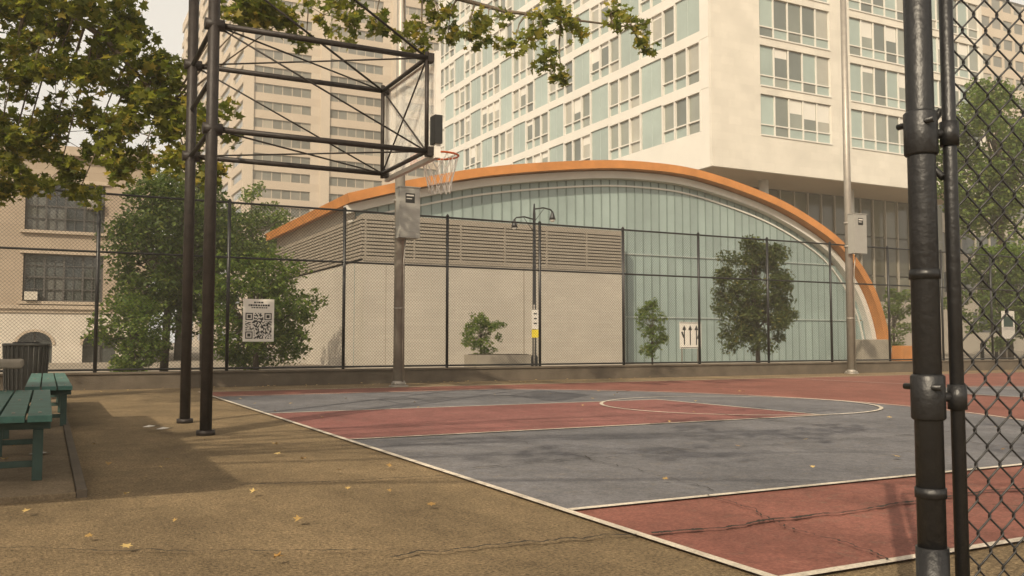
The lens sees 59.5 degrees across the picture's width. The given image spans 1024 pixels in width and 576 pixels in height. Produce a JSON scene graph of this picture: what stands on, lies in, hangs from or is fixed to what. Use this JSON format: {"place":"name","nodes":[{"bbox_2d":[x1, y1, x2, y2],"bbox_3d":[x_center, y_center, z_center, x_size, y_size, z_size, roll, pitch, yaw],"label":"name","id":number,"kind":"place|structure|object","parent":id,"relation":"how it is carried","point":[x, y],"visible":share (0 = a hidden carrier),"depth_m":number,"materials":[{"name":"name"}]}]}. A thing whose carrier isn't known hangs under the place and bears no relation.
{"place":"outdoors","nodes":[
{"label":"outdoors","id":0,"kind":"place"},
{"bbox_2d":[0,145,159,362],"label":"limestone building","id":1,"kind":"structure","parent":0,"point":[95,174],"depth_m":39.40,"materials":[{"name":"beige stone"}]},
{"bbox_2d":[180,0,438,347],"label":"beige apartment tower","id":2,"kind":"structure","parent":0,"point":[315,110],"depth_m":144.28,"materials":[{"name":"concrete"}]},
{"bbox_2d":[0,343,1023,575],"bbox_3d":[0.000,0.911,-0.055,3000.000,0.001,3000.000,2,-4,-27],"label":"ground","id":3,"kind":"structure","parent":0,"point":[199,493],"depth_m":4.71,"materials":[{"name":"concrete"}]},
{"bbox_2d":[2,342,50,392],"bbox_3d":[-7.755,1.321,14.286,0.690,0.920,0.690,2,-4,-27],"label":"trash bin","id":4,"kind":"object","parent":3,"relation":"on","point":[34,356],"visible":0.68,"depth_m":14.04,"materials":[{"name":"metal"}]},
{"bbox_2d":[0,400,86,503],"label":"concrete pad","id":5,"kind":"object","parent":3,"relation":"on","point":[66,481],"visible":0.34,"depth_m":6.11,"materials":[{"name":"concrete"}]},
{"bbox_2d":[0,359,23,368],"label":"game table","id":6,"kind":"object","parent":5,"relation":"on","point":[11,363],"visible":1,"depth_m":8.59,"materials":[{"name":"concrete"}]},
{"bbox_2d":[0,390,51,480],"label":"park bench","id":7,"kind":"object","parent":5,"relation":"on","point":[15,408],"visible":1,"depth_m":5.74,"materials":[{"name":"green wood"}]},
{"bbox_2d":[25,373,72,425],"bbox_3d":[-5.792,1.342,11.185,0.435,0.433,4.500,2,-4,-27],"label":"park bench","id":8,"kind":"object","parent":5,"relation":"on","point":[60,388],"visible":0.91,"depth_m":9.49,"materials":[{"name":"green wood"}]},
{"bbox_2d":[31,425,169,453],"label":"paper litter","id":9,"kind":"object","parent":5,"relation":"on","point":[144,426],"visible":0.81,"depth_m":9.03,"materials":[{"name":"paper"}]},
{"bbox_2d":[176,0,458,435],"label":"basketball hoop","id":10,"kind":"object","parent":3,"relation":"on","point":[215,25],"visible":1,"depth_m":10.12,"materials":[{"name":"paint"}]},
{"bbox_2d":[0,0,661,211],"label":"sycamore tree","id":11,"kind":"object","parent":3,"relation":"on","point":[119,35],"visible":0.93,"depth_m":12.15,"materials":[{"name":"green plant"}]},
{"bbox_2d":[389,0,420,386],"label":"light pole","id":12,"kind":"object","parent":3,"relation":"on","point":[407,211],"visible":1,"depth_m":18.53,"materials":[{"name":"grey metal"}]},
{"bbox_2d":[2,376,1003,557],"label":"fallen leaves","id":13,"kind":"object","parent":3,"relation":"on","point":[297,517],"visible":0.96,"depth_m":5.38,"materials":[{"name":"yellow plant"}]},
{"bbox_2d":[0,359,1023,390],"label":"wall","id":14,"kind":"structure","parent":3,"relation":"on","point":[147,380],"depth_m":20.91,"materials":[{"name":"concrete"}]},
{"bbox_2d":[0,186,1023,372],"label":"chain link fence","id":15,"kind":"object","parent":14,"relation":"on","point":[98,251],"visible":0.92,"depth_m":21.11,"materials":[{"name":"black metal"}]},
{"bbox_2d":[242,299,273,341],"bbox_3d":[-5.318,0.678,18.801,0.640,0.890,0.013,2,-4,-27],"label":"qr code sign","id":16,"kind":"object","parent":15,"relation":"attached to","point":[258,320],"visible":1,"depth_m":18.80,"materials":[{"name":"white paint"}]},
{"bbox_2d":[213,372,1023,575],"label":"basketball court","id":17,"kind":"object","parent":3,"relation":"on","point":[438,429],"visible":0.87,"depth_m":7.45,"materials":[{"name":"grey asphalt"}]},
{"bbox_2d":[3,385,1023,558],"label":"pavement crack","id":18,"kind":"object","parent":17,"relation":"on","point":[759,520],"visible":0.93,"depth_m":4.47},
{"bbox_2d":[840,0,866,373],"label":"light pole","id":19,"kind":"object","parent":3,"relation":"on","point":[855,225],"visible":1,"depth_m":26.27,"materials":[{"name":"grey metal"}]},
{"bbox_2d":[0,345,1023,373],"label":"plaza paving","id":20,"kind":"structure","parent":0,"point":[83,365],"depth_m":36.26,"materials":[{"name":"grey concrete"}]},
{"bbox_2d":[80,289,175,371],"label":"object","id":21,"kind":"object","parent":20,"relation":"on","point":[130,351],"visible":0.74,"depth_m":22.78,"materials":[{"name":"green plant"}]},
{"bbox_2d":[92,172,243,370],"bbox_3d":[-9.675,-0.411,24.991,3.570,5.684,3.910,-2,-4,34],"label":"locust tree","id":22,"kind":"object","parent":20,"relation":"on","point":[151,186],"visible":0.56,"depth_m":24.15,"materials":[{"name":"green plant"}]},
{"bbox_2d":[149,164,236,359],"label":"locust tree","id":23,"kind":"object","parent":20,"relation":"on","point":[178,339],"visible":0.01,"depth_m":45.07,"materials":[{"name":"green plant"}]},
{"bbox_2d":[141,184,266,370],"bbox_3d":[-9.733,-0.397,28.350,3.946,6.063,4.003,2,-4,-27],"label":"locust tree","id":24,"kind":"object","parent":20,"relation":"on","point":[240,231],"visible":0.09,"depth_m":28.31,"materials":[{"name":"green plant"}]},
{"bbox_2d":[197,181,295,346],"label":"locust tree","id":25,"kind":"object","parent":20,"relation":"on","point":[267,222],"visible":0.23,"depth_m":46.38,"materials":[{"name":"green plant"}]},
{"bbox_2d":[193,246,328,369],"bbox_3d":[-6.799,0.614,24.205,3.569,3.537,3.737,2,-4,-27],"label":"locust tree","id":26,"kind":"object","parent":20,"relation":"on","point":[241,345],"visible":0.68,"depth_m":23.66,"materials":[{"name":"green plant"}]},
{"bbox_2d":[464,354,531,366],"bbox_3d":[-0.452,2.478,30.201,2.100,0.500,1.000,2,-4,-27],"label":"concrete planter","id":27,"kind":"object","parent":20,"relation":"on","point":[490,358],"visible":0.54,"depth_m":29.74,"materials":[{"name":"grey concrete"}]},
{"bbox_2d":[460,312,506,353],"bbox_3d":[-1.110,1.746,29.966,1.641,1.972,1.769,2,-4,-27],"label":"young tree","id":28,"kind":"object","parent":27,"relation":"in","point":[487,323],"visible":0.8,"depth_m":29.80,"materials":[{"name":"green plant"}]},
{"bbox_2d":[511,204,555,365],"bbox_3d":[0.637,0.006,26.290,1.475,5.000,0.220,2,-4,-27],"label":"street lamp","id":29,"kind":"object","parent":20,"relation":"on","point":[551,218],"visible":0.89,"depth_m":26.31,"materials":[{"name":"black metal"}]},
{"bbox_2d":[532,305,537,365],"bbox_3d":[0.657,1.483,25.857,0.220,2.000,0.075,2,-4,-27],"label":"parking sign","id":30,"kind":"object","parent":20,"relation":"on","point":[535,318],"visible":0.7,"depth_m":25.85,"materials":[{"name":"white metal"}]},
{"bbox_2d":[266,160,891,367],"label":"arched building","id":31,"kind":"structure","parent":20,"relation":"on","point":[639,195],"depth_m":35.76,"materials":[{"name":"orange metal"}]},
{"bbox_2d":[635,297,668,361],"bbox_3d":[4.965,1.582,31.794,1.192,2.522,1.418,-1,-4,20],"label":"young tree","id":32,"kind":"object","parent":20,"relation":"on","point":[652,328],"visible":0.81,"depth_m":31.64,"materials":[{"name":"green plant"}]},
{"bbox_2d":[679,321,697,363],"bbox_3d":[6.234,1.991,31.351,0.940,1.650,0.081,2,-4,-27],"label":"lane arrow sign","id":33,"kind":"object","parent":20,"relation":"on","point":[694,327],"visible":0.62,"depth_m":31.29,"materials":[{"name":"white metal"}]},
{"bbox_2d":[710,234,798,362],"bbox_3d":[9.099,0.463,32.935,3.182,4.896,3.324,3,-5,-41],"label":"pear tree","id":34,"kind":"object","parent":20,"relation":"on","point":[756,286],"visible":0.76,"depth_m":32.42,"materials":[{"name":"green plant"}]},
{"bbox_2d":[856,339,911,361],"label":"concrete planter","id":35,"kind":"object","parent":20,"relation":"on","point":[863,345],"visible":0.43,"depth_m":41.66,"materials":[{"name":"grey concrete"}]},
{"bbox_2d":[882,287,911,347],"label":"young tree","id":36,"kind":"object","parent":35,"relation":"in","point":[897,311],"visible":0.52,"depth_m":47.39,"materials":[{"name":"green plant"}]},
{"bbox_2d":[936,77,1023,357],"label":"pear tree","id":37,"kind":"object","parent":20,"relation":"on","point":[991,209],"visible":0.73,"depth_m":47.52,"materials":[{"name":"green plant"}]},
{"bbox_2d":[980,342,984,359],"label":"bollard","id":38,"kind":"object","parent":20,"relation":"on","point":[981,355],"visible":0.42,"depth_m":44.68,"materials":[{"name":"black metal"}]},
{"bbox_2d":[943,241,1023,359],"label":"pear tree","id":39,"kind":"object","parent":20,"relation":"on","point":[1015,250],"visible":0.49,"depth_m":40.05,"materials":[{"name":"green plant"}]},
{"bbox_2d":[1001,309,1014,359],"bbox_3d":[18.754,1.870,33.885,0.750,2.200,0.085,2,-4,-27],"label":"information sign","id":40,"kind":"object","parent":20,"relation":"on","point":[1009,321],"visible":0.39,"depth_m":33.86,"materials":[{"name":"white metal"}]},
{"bbox_2d":[0,0,1023,342],"label":"sky","id":41,"kind":"structure","parent":0,"point":[167,17],"materials":[{"name":"white"}]},
{"bbox_2d":[438,0,985,352],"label":"white office tower","id":42,"kind":"structure","parent":0,"point":[747,92],"depth_m":70.10,"materials":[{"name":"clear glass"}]},
{"bbox_2d":[896,0,1023,575],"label":"chain link gate","id":43,"kind":"structure","parent":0,"point":[930,396],"depth_m":2.19,"materials":[{"name":"black metal"}]},
{"bbox_2d":[937,188,1023,350],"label":"grey office block","id":44,"kind":"structure","parent":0,"point":[968,242],"depth_m":89.70,"materials":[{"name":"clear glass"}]},
{"bbox_2d":[981,0,1023,191],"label":"cream apartment block","id":45,"kind":"structure","parent":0,"point":[1008,45],"depth_m":153.72,"materials":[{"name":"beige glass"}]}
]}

